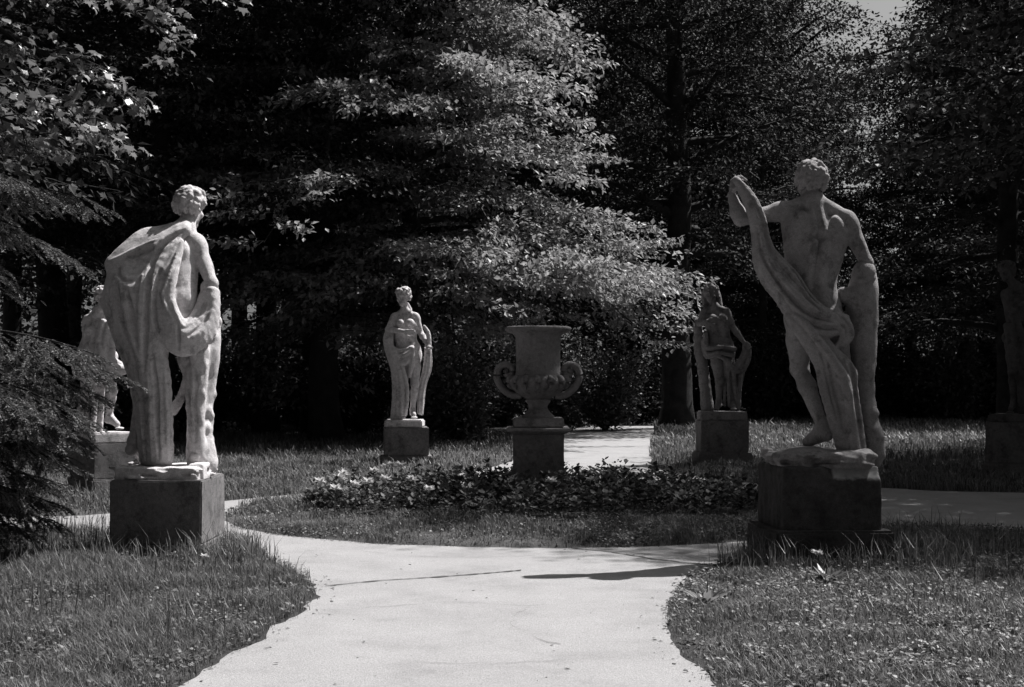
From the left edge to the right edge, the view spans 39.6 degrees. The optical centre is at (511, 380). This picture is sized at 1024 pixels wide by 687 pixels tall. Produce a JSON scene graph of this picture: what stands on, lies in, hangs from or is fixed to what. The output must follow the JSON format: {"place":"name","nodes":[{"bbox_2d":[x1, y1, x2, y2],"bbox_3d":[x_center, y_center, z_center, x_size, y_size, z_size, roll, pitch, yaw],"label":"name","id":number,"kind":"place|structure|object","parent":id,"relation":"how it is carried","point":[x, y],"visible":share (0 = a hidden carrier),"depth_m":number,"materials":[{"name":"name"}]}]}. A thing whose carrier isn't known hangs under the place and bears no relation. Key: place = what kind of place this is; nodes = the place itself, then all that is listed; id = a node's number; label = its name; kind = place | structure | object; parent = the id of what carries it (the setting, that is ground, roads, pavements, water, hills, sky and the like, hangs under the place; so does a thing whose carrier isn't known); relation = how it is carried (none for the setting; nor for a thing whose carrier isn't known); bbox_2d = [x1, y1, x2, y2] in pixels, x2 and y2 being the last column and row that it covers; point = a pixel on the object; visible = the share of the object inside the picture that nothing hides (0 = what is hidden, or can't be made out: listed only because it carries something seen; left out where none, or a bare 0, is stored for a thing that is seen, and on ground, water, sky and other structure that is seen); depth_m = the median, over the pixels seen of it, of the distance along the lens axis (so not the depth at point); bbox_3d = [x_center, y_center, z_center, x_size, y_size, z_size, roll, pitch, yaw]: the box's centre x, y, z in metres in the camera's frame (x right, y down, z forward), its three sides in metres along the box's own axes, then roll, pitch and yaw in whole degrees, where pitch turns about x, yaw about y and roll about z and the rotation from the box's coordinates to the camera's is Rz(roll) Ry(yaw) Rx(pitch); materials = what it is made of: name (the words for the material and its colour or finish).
{"place":"outdoors","nodes":[
{"label":"outdoors","id":0,"kind":"place"},
{"bbox_2d":[0,0,978,376],"label":"sky","id":1,"kind":"structure","parent":0,"point":[884,7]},
{"bbox_2d":[0,408,1023,686],"bbox_3d":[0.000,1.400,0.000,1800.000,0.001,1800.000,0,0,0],"label":"ground","id":2,"kind":"structure","parent":0,"point":[502,430],"depth_m":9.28,"materials":[{"name":"plant"}]},
{"bbox_2d":[0,318,71,429],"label":"bush","id":3,"kind":"object","parent":2,"relation":"on","point":[9,343],"visible":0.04,"depth_m":29.91,"materials":[{"name":"black plant"}]},
{"bbox_2d":[5,332,121,434],"bbox_3d":[-11.263,0.067,34.298,4.252,2.844,3.496,0,0,27],"label":"bush","id":4,"kind":"object","parent":2,"relation":"on","point":[69,369],"visible":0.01,"depth_m":33.92,"materials":[{"name":"black plant"}]},
{"bbox_2d":[0,134,135,221],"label":"woodland tree","id":5,"kind":"object","parent":2,"relation":"on","point":[39,176],"visible":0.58,"depth_m":20.23,"materials":[{"name":"black plant"}]},
{"bbox_2d":[0,39,148,553],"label":"spruce tree","id":6,"kind":"object","parent":2,"relation":"on","point":[26,414],"visible":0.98,"depth_m":10.96,"materials":[{"name":"black plant"}]},
{"bbox_2d":[0,21,149,191],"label":"woodland tree","id":7,"kind":"object","parent":2,"relation":"on","point":[18,78],"visible":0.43,"depth_m":14.15,"materials":[{"name":"grey plant"}]},
{"bbox_2d":[0,5,166,362],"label":"woodland tree","id":8,"kind":"object","parent":2,"relation":"on","point":[13,312],"depth_m":46.80,"materials":[{"name":"black plant"}]},
{"bbox_2d":[0,57,173,299],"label":"woodland tree","id":9,"kind":"object","parent":2,"relation":"on","point":[119,168],"visible":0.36,"depth_m":27.43,"materials":[{"name":"black plant"}]},
{"bbox_2d":[0,1,176,349],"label":"woodland tree","id":10,"kind":"object","parent":2,"relation":"on","point":[77,331],"depth_m":57.75,"materials":[{"name":"black plant"}]},
{"bbox_2d":[53,310,132,431],"bbox_3d":[-10.361,-0.225,35.964,3.706,3.352,4.241,0,0,6],"label":"bush","id":11,"kind":"object","parent":2,"relation":"on","point":[124,402],"visible":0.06,"depth_m":36.01,"materials":[{"name":"black plant"}]},
{"bbox_2d":[66,442,135,494],"bbox_3d":[-5.078,1.109,17.750,0.711,0.688,0.717,0,0,-44],"label":"pedestal","id":12,"kind":"object","parent":2,"relation":"on","point":[100,470],"visible":0.31,"depth_m":17.44,"materials":[{"name":"stone"}]},
{"bbox_2d":[72,285,128,443],"bbox_3d":[-4.996,-0.210,17.653,0.620,1.963,0.957,0,0,-45],"label":"statue","id":13,"kind":"object","parent":12,"relation":"on","point":[97,336],"visible":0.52,"depth_m":17.61,"materials":[{"name":"stone"}]},
{"bbox_2d":[22,45,181,275],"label":"woodland tree","id":14,"kind":"object","parent":2,"relation":"on","point":[33,258],"depth_m":65.63,"materials":[{"name":"black plant"}]},
{"bbox_2d":[0,0,220,436],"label":"woodland tree","id":15,"kind":"object","parent":2,"relation":"on","point":[48,323],"visible":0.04,"depth_m":35.72,"materials":[{"name":"black plant"}]},
{"bbox_2d":[0,0,232,328],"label":"woodland tree","id":16,"kind":"object","parent":2,"relation":"on","point":[32,289],"visible":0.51,"depth_m":29.65,"materials":[{"name":"black plant"}]},
{"bbox_2d":[0,0,252,167],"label":"maple tree","id":17,"kind":"object","parent":2,"relation":"on","point":[73,63],"visible":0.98,"depth_m":11.41,"materials":[{"name":"grey plant"}]},
{"bbox_2d":[27,14,226,293],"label":"woodland tree","id":18,"kind":"object","parent":2,"relation":"on","point":[96,272],"depth_m":56.16,"materials":[{"name":"black plant"}]},
{"bbox_2d":[0,0,277,427],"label":"woodland tree","id":19,"kind":"object","parent":2,"relation":"on","point":[88,264],"depth_m":42.31,"materials":[{"name":"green plant"}]},
{"bbox_2d":[116,356,186,427],"bbox_3d":[-10.151,-0.225,40.095,3.706,3.352,4.241,0,0,42],"label":"bush","id":20,"kind":"object","parent":2,"relation":"on","point":[176,377],"visible":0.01,"depth_m":39.62,"materials":[{"name":"black plant"}]},
{"bbox_2d":[102,473,228,556],"bbox_3d":[-2.842,1.123,11.812,0.850,0.660,1.034,0,0,0],"label":"pedestal","id":21,"kind":"object","parent":2,"relation":"on","point":[151,508],"visible":0.66,"depth_m":11.35,"materials":[{"name":"stone"}]},
{"bbox_2d":[99,184,221,479],"bbox_3d":[-2.924,-0.425,11.864,1.000,2.501,0.982,0,0,0],"label":"statue","id":22,"kind":"object","parent":21,"relation":"on","point":[156,309],"visible":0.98,"depth_m":11.69,"materials":[{"name":"stone"}]},
{"bbox_2d":[11,6,339,428],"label":"woodland tree","id":23,"kind":"object","parent":2,"relation":"on","point":[200,279],"visible":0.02,"depth_m":40.42,"materials":[{"name":"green plant"}]},
{"bbox_2d":[0,0,376,441],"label":"woodland tree","id":24,"kind":"object","parent":2,"relation":"on","point":[160,139],"visible":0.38,"depth_m":32.52,"materials":[{"name":"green plant"}]},
{"bbox_2d":[128,8,280,417],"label":"woodland tree","id":25,"kind":"object","parent":2,"relation":"on","point":[242,314],"depth_m":53.78,"materials":[{"name":"black plant"}]},
{"bbox_2d":[174,353,252,435],"bbox_3d":[-8.318,0.188,36.910,3.178,2.586,3.865,0,0,-9],"label":"bush","id":26,"kind":"object","parent":2,"relation":"on","point":[219,409],"visible":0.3,"depth_m":36.69,"materials":[{"name":"black plant"}]},
{"bbox_2d":[53,0,454,434],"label":"woodland tree","id":27,"kind":"object","parent":2,"relation":"on","point":[265,420],"visible":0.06,"depth_m":35.01,"materials":[{"name":"black plant"}]},
{"bbox_2d":[48,0,568,440],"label":"woodland tree","id":28,"kind":"object","parent":2,"relation":"on","point":[323,403],"visible":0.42,"depth_m":32.19,"materials":[{"name":"black plant"}]},
{"bbox_2d":[124,17,499,424],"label":"woodland tree","id":29,"kind":"object","parent":2,"relation":"on","point":[298,337],"visible":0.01,"depth_m":45.75,"materials":[{"name":"black plant"}]},
{"bbox_2d":[127,0,543,437],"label":"hornbeam tree","id":30,"kind":"object","parent":2,"relation":"on","point":[233,332],"visible":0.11,"depth_m":35.68,"materials":[{"name":"black plant"}]},
{"bbox_2d":[176,9,579,420],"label":"woodland tree","id":31,"kind":"object","parent":2,"relation":"on","point":[422,226],"visible":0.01,"depth_m":49.74,"materials":[{"name":"black plant"}]},
{"bbox_2d":[64,0,721,418],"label":"hornbeam tree","id":32,"kind":"object","parent":2,"relation":"on","point":[452,50],"visible":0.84,"depth_m":32.31,"materials":[{"name":"grey plant"}]},
{"bbox_2d":[380,426,432,464],"bbox_3d":[-1.790,1.113,23.999,0.878,0.681,0.868,0,0,-6],"label":"pedestal","id":33,"kind":"object","parent":2,"relation":"on","point":[401,444],"visible":0.75,"depth_m":23.63,"materials":[{"name":"stone"}]},
{"bbox_2d":[383,286,432,426],"bbox_3d":[-1.755,-0.409,23.979,0.851,2.379,0.653,0,0,0],"label":"statue","id":34,"kind":"object","parent":33,"relation":"on","point":[403,328],"visible":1,"depth_m":23.87,"materials":[{"name":"stone"}]},
{"bbox_2d":[338,329,480,429],"bbox_3d":[-2.900,-0.225,39.905,4.241,3.352,3.706,0,0,24],"label":"bush","id":35,"kind":"object","parent":2,"relation":"on","point":[386,367],"visible":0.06,"depth_m":39.68,"materials":[{"name":"black plant"}]},
{"bbox_2d":[277,0,620,422],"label":"woodland tree","id":36,"kind":"object","parent":2,"relation":"on","point":[523,180],"visible":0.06,"depth_m":46.20,"materials":[{"name":"grey plant"}]},
{"bbox_2d":[386,325,515,442],"bbox_3d":[-1.361,0.089,32.502,2.809,2.728,3.702,0,0,-17],"label":"bush","id":37,"kind":"object","parent":2,"relation":"on","point":[458,411],"visible":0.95,"depth_m":32.03,"materials":[{"name":"black plant"}]},
{"bbox_2d":[389,339,515,425],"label":"bush","id":38,"kind":"object","parent":2,"relation":"on","point":[499,400],"visible":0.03,"depth_m":41.90,"materials":[{"name":"black plant"}]},
{"bbox_2d":[0,221,977,408],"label":"undergrowth","id":39,"kind":"object","parent":2,"relation":"on","point":[27,317],"visible":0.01,"depth_m":74.86,"materials":[{"name":"black plant"}]},
{"bbox_2d":[0,467,1023,686],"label":"clover","id":40,"kind":"object","parent":2,"relation":"on","point":[886,653],"visible":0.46,"depth_m":8.66,"materials":[{"name":"grey plant"}]},
{"bbox_2d":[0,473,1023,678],"bbox_3d":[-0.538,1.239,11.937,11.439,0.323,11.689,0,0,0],"label":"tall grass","id":41,"kind":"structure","parent":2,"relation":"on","point":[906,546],"depth_m":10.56,"materials":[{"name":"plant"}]},
{"bbox_2d":[469,322,554,426],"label":"bush","id":42,"kind":"object","parent":2,"relation":"on","point":[512,407],"visible":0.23,"depth_m":43.68,"materials":[{"name":"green plant"}]},
{"bbox_2d":[417,0,613,368],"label":"woodland tree","id":43,"kind":"object","parent":2,"relation":"on","point":[486,345],"depth_m":57.53,"materials":[{"name":"grey plant"}]},
{"bbox_2d":[489,345,572,416],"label":"bush","id":44,"kind":"object","parent":2,"relation":"on","point":[564,359],"visible":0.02,"depth_m":45.56,"materials":[{"name":"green plant"}]},
{"bbox_2d":[396,0,702,421],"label":"woodland tree","id":45,"kind":"object","parent":2,"relation":"on","point":[602,10],"visible":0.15,"depth_m":48.27,"materials":[{"name":"grey plant"}]},
{"bbox_2d":[427,0,696,344],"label":"woodland tree","id":46,"kind":"object","parent":2,"relation":"on","point":[581,243],"visible":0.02,"depth_m":65.46,"materials":[{"name":"grey plant"}]},
{"bbox_2d":[521,329,621,426],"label":"bush","id":47,"kind":"object","parent":2,"relation":"on","point":[553,405],"visible":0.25,"depth_m":42.68,"materials":[{"name":"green plant"}]},
{"bbox_2d":[461,0,750,419],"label":"woodland tree","id":48,"kind":"object","parent":2,"relation":"on","point":[589,333],"visible":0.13,"depth_m":50.32,"materials":[{"name":"grey plant"}]},
{"bbox_2d":[552,325,661,431],"bbox_3d":[2.669,-0.077,39.913,3.369,3.048,3.856,0,0,42],"label":"bush","id":49,"kind":"object","parent":2,"relation":"on","point":[609,400],"visible":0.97,"depth_m":39.74,"materials":[{"name":"black plant"}]},
{"bbox_2d":[499,0,759,375],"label":"woodland tree","id":50,"kind":"object","parent":2,"relation":"on","point":[611,343],"visible":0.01,"depth_m":73.37,"materials":[{"name":"grey plant"}]},
{"bbox_2d":[602,356,661,424],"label":"bush","id":51,"kind":"object","parent":2,"relation":"on","point":[648,390],"visible":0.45,"depth_m":45.60,"materials":[{"name":"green plant"}]},
{"bbox_2d":[513,0,753,378],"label":"woodland tree","id":52,"kind":"object","parent":2,"relation":"on","point":[629,235],"visible":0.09,"depth_m":57.36,"materials":[{"name":"grey plant"}]},
{"bbox_2d":[626,335,698,418],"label":"bush","id":53,"kind":"object","parent":2,"relation":"on","point":[660,365],"visible":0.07,"depth_m":50.00,"materials":[{"name":"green plant"}]},
{"bbox_2d":[561,0,767,408],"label":"woodland tree","id":54,"kind":"object","parent":2,"relation":"on","point":[642,260],"visible":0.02,"depth_m":69.25,"materials":[{"name":"black plant"}]},
{"bbox_2d":[474,0,883,427],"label":"woodland tree","id":55,"kind":"object","parent":2,"relation":"on","point":[677,207],"visible":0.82,"depth_m":41.42,"materials":[{"name":"black plant"}]},
{"bbox_2d":[683,575,731,603],"bbox_3d":[1.185,1.310,8.758,0.338,0.221,0.260,0,0,0],"label":"weed","id":56,"kind":"object","parent":2,"relation":"on","point":[708,592],"visible":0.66,"depth_m":8.76,"materials":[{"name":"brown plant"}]},
{"bbox_2d":[652,343,774,418],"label":"bush","id":57,"kind":"object","parent":2,"relation":"on","point":[696,395],"visible":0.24,"depth_m":48.73,"materials":[{"name":"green plant"}]},
{"bbox_2d":[692,419,752,464],"bbox_3d":[3.570,1.059,24.200,0.915,0.790,0.854,0,0,0],"label":"pedestal","id":58,"kind":"object","parent":2,"relation":"on","point":[715,440],"visible":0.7,"depth_m":23.83,"materials":[{"name":"stone"}]},
{"bbox_2d":[693,282,751,420],"bbox_3d":[3.579,-0.503,24.180,0.975,2.349,0.652,0,0,0],"label":"statue","id":59,"kind":"object","parent":58,"relation":"on","point":[713,342],"visible":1,"depth_m":24.10,"materials":[{"name":"grey stone"}]},
{"bbox_2d":[588,0,857,410],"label":"woodland tree","id":60,"kind":"object","parent":2,"relation":"on","point":[724,125],"visible":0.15,"depth_m":55.00,"materials":[{"name":"black plant"}]},
{"bbox_2d":[652,109,877,419],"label":"woodland tree","id":61,"kind":"object","parent":2,"relation":"on","point":[763,326],"visible":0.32,"depth_m":49.68,"materials":[{"name":"black plant"}]},
{"bbox_2d":[658,0,879,394],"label":"woodland tree","id":62,"kind":"object","parent":2,"relation":"on","point":[827,7],"visible":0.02,"depth_m":74.33,"materials":[{"name":"grey plant"}]},
{"bbox_2d":[650,0,906,371],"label":"woodland tree","id":63,"kind":"object","parent":2,"relation":"on","point":[803,54],"visible":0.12,"depth_m":60.63,"materials":[{"name":"black plant"}]},
{"bbox_2d":[700,109,891,351],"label":"woodland tree","id":64,"kind":"object","parent":2,"relation":"on","point":[743,238],"depth_m":69.64,"materials":[{"name":"black plant"}]},
{"bbox_2d":[691,54,902,348],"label":"woodland tree","id":65,"kind":"object","parent":2,"relation":"on","point":[838,146],"visible":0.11,"depth_m":57.43,"materials":[{"name":"black plant"}]},
{"bbox_2d":[750,347,851,419],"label":"bush","id":66,"kind":"object","parent":2,"relation":"on","point":[799,408],"visible":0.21,"depth_m":49.73,"materials":[{"name":"black plant"}]},
{"bbox_2d":[728,156,912,377],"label":"woodland tree","id":67,"kind":"object","parent":2,"relation":"on","point":[868,234],"visible":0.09,"depth_m":51.63,"materials":[{"name":"black plant"}]},
{"bbox_2d":[748,461,893,563],"bbox_3d":[2.441,1.054,11.352,0.940,0.797,0.964,0,0,-4],"label":"pedestal","id":68,"kind":"object","parent":2,"relation":"on","point":[815,507],"visible":0.73,"depth_m":10.95,"materials":[{"name":"stone"}]},
{"bbox_2d":[727,158,885,469],"bbox_3d":[2.351,-0.535,11.340,1.261,2.501,0.791,0,0,0],"label":"statue","id":69,"kind":"object","parent":68,"relation":"on","point":[821,232],"visible":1,"depth_m":11.23,"materials":[{"name":"grey stone"}]},
{"bbox_2d":[808,553,849,581],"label":"weed","id":70,"kind":"object","parent":2,"relation":"on","point":[823,573],"visible":0.73,"depth_m":9.90,"materials":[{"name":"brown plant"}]},
{"bbox_2d":[823,313,917,415],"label":"bush","id":71,"kind":"object","parent":2,"relation":"on","point":[880,373],"visible":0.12,"depth_m":50.50,"materials":[{"name":"black plant"}]},
{"bbox_2d":[875,334,933,413],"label":"bush","id":72,"kind":"object","parent":2,"relation":"on","point":[894,366],"visible":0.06,"depth_m":56.82,"materials":[{"name":"black plant"}]},
{"bbox_2d":[786,0,1023,208],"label":"woodland tree","id":73,"kind":"object","parent":2,"relation":"on","point":[1016,21],"visible":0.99,"depth_m":22.25,"materials":[{"name":"grey plant"}]},
{"bbox_2d":[791,0,1023,412],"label":"woodland tree","id":74,"kind":"object","parent":2,"relation":"on","point":[1008,224],"visible":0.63,"depth_m":26.96,"materials":[{"name":"black plant"}]},
{"bbox_2d":[841,97,984,410],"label":"woodland tree","id":75,"kind":"object","parent":2,"relation":"on","point":[895,222],"visible":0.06,"depth_m":59.87,"materials":[{"name":"black plant"}]},
{"bbox_2d":[829,0,1022,415],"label":"woodland tree","id":76,"kind":"object","parent":2,"relation":"on","point":[891,192],"visible":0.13,"depth_m":53.66,"materials":[{"name":"black plant"}]},
{"bbox_2d":[829,0,1023,416],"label":"woodland tree","id":77,"kind":"object","parent":2,"relation":"on","point":[888,238],"visible":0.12,"depth_m":51.71,"materials":[{"name":"black plant"}]},
{"bbox_2d":[846,1,1017,307],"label":"woodland tree","id":78,"kind":"object","parent":2,"relation":"on","point":[926,4],"visible":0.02,"depth_m":63.95,"materials":[{"name":"black plant"}]},
{"bbox_2d":[846,21,1018,336],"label":"woodland tree","id":79,"kind":"object","parent":2,"relation":"on","point":[920,174],"visible":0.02,"depth_m":67.37,"materials":[{"name":"black plant"}]},
{"bbox_2d":[874,4,1023,340],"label":"woodland tree","id":80,"kind":"object","parent":2,"relation":"on","point":[932,255],"visible":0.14,"depth_m":50.10,"materials":[{"name":"black plant"}]},
{"bbox_2d":[890,0,1023,342],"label":"woodland tree","id":81,"kind":"object","parent":2,"relation":"on","point":[985,189],"visible":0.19,"depth_m":45.09,"materials":[{"name":"black plant"}]},
{"bbox_2d":[981,422,1023,475],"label":"pedestal","id":82,"kind":"object","parent":2,"relation":"on","point":[1004,446],"visible":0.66,"depth_m":20.62,"materials":[{"name":"stone"}]},
{"bbox_2d":[988,260,1023,421],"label":"statue","id":83,"kind":"object","parent":82,"relation":"on","point":[1012,299],"visible":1,"depth_m":20.77,"materials":[{"name":"stone"}]},
{"bbox_2d":[4,426,1023,686],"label":"path","id":84,"kind":"structure","parent":0,"point":[460,630],"depth_m":8.68,"materials":[{"name":"grey concrete"}]},
{"bbox_2d":[201,540,745,686],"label":"leaf litter","id":85,"kind":"object","parent":84,"relation":"on","point":[686,670],"visible":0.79,"depth_m":7.99,"materials":[{"name":"plant"}]},
{"bbox_2d":[227,494,757,547],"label":"turf island","id":86,"kind":"structure","parent":84,"relation":"on","point":[473,538],"depth_m":12.73,"materials":[{"name":"plant"}]},
{"bbox_2d":[314,477,325,507],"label":"flower","id":87,"kind":"object","parent":86,"relation":"on","point":[319,480],"visible":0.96,"depth_m":14.60,"materials":[{"name":"white plant"}]},
{"bbox_2d":[330,483,341,515],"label":"flower","id":88,"kind":"object","parent":86,"relation":"on","point":[335,487],"visible":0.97,"depth_m":13.73,"materials":[{"name":"white plant"}]},
{"bbox_2d":[333,473,345,504],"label":"flower","id":89,"kind":"object","parent":86,"relation":"on","point":[341,476],"visible":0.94,"depth_m":14.40,"materials":[{"name":"white plant"}]},
{"bbox_2d":[347,479,360,505],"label":"flower","id":90,"kind":"object","parent":86,"relation":"on","point":[354,483],"visible":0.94,"depth_m":13.97,"materials":[{"name":"white plant"}]},
{"bbox_2d":[363,477,372,506],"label":"flower","id":91,"kind":"object","parent":86,"relation":"on","point":[368,480],"visible":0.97,"depth_m":14.20,"materials":[{"name":"white plant"}]},
{"bbox_2d":[380,474,391,501],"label":"flower","id":92,"kind":"object","parent":86,"relation":"on","point":[385,477],"visible":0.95,"depth_m":14.39,"materials":[{"name":"white plant"}]},
{"bbox_2d":[388,461,397,481],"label":"flower","id":93,"kind":"object","parent":86,"relation":"on","point":[392,465],"visible":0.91,"depth_m":16.87,"materials":[{"name":"white plant"}]},
{"bbox_2d":[395,460,406,471],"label":"flower","id":94,"kind":"object","parent":86,"relation":"on","point":[401,464],"visible":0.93,"depth_m":16.62,"materials":[{"name":"white plant"}]},
{"bbox_2d":[406,475,416,496],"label":"flower","id":95,"kind":"object","parent":86,"relation":"on","point":[411,478],"visible":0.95,"depth_m":14.21,"materials":[{"name":"white plant"}]},
{"bbox_2d":[424,485,434,512],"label":"flower","id":96,"kind":"object","parent":86,"relation":"on","point":[431,487],"visible":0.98,"depth_m":13.60,"materials":[{"name":"white plant"}]},
{"bbox_2d":[301,456,758,513],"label":"bedding plants","id":97,"kind":"object","parent":86,"relation":"on","point":[613,484],"visible":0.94,"depth_m":14.26,"materials":[{"name":"grey plant"}]},
{"bbox_2d":[506,426,570,495],"bbox_3d":[0.277,0.971,15.100,0.669,0.960,0.669,0,0,0],"label":"pedestal","id":98,"kind":"object","parent":86,"relation":"on","point":[536,451],"visible":0.5,"depth_m":14.83,"materials":[{"name":"stone"}]},
{"bbox_2d":[493,325,582,427],"bbox_3d":[0.277,-0.044,15.100,0.736,1.066,0.737,0,0,-44],"label":"stone urn","id":99,"kind":"object","parent":98,"relation":"on","point":[538,380],"visible":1,"depth_m":14.90,"materials":[{"name":"grey stone"}]},
{"bbox_2d":[647,479,657,503],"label":"flower","id":100,"kind":"object","parent":86,"relation":"on","point":[650,482],"visible":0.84,"depth_m":14.08,"materials":[{"name":"grey plant"}]},
{"bbox_2d":[325,547,706,663],"bbox_3d":[0.104,1.389,9.461,2.742,0.001,4.934,0,0,0],"label":"path joint","id":101,"kind":"object","parent":84,"relation":"on","point":[506,571],"visible":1,"depth_m":10.21,"materials":[{"name":"grey concrete"}]},
{"bbox_2d":[811,549,822,568],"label":"flower","id":102,"kind":"object","parent":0,"point":[819,551],"visible":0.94,"depth_m":10.14,"materials":[{"name":"white plant"}]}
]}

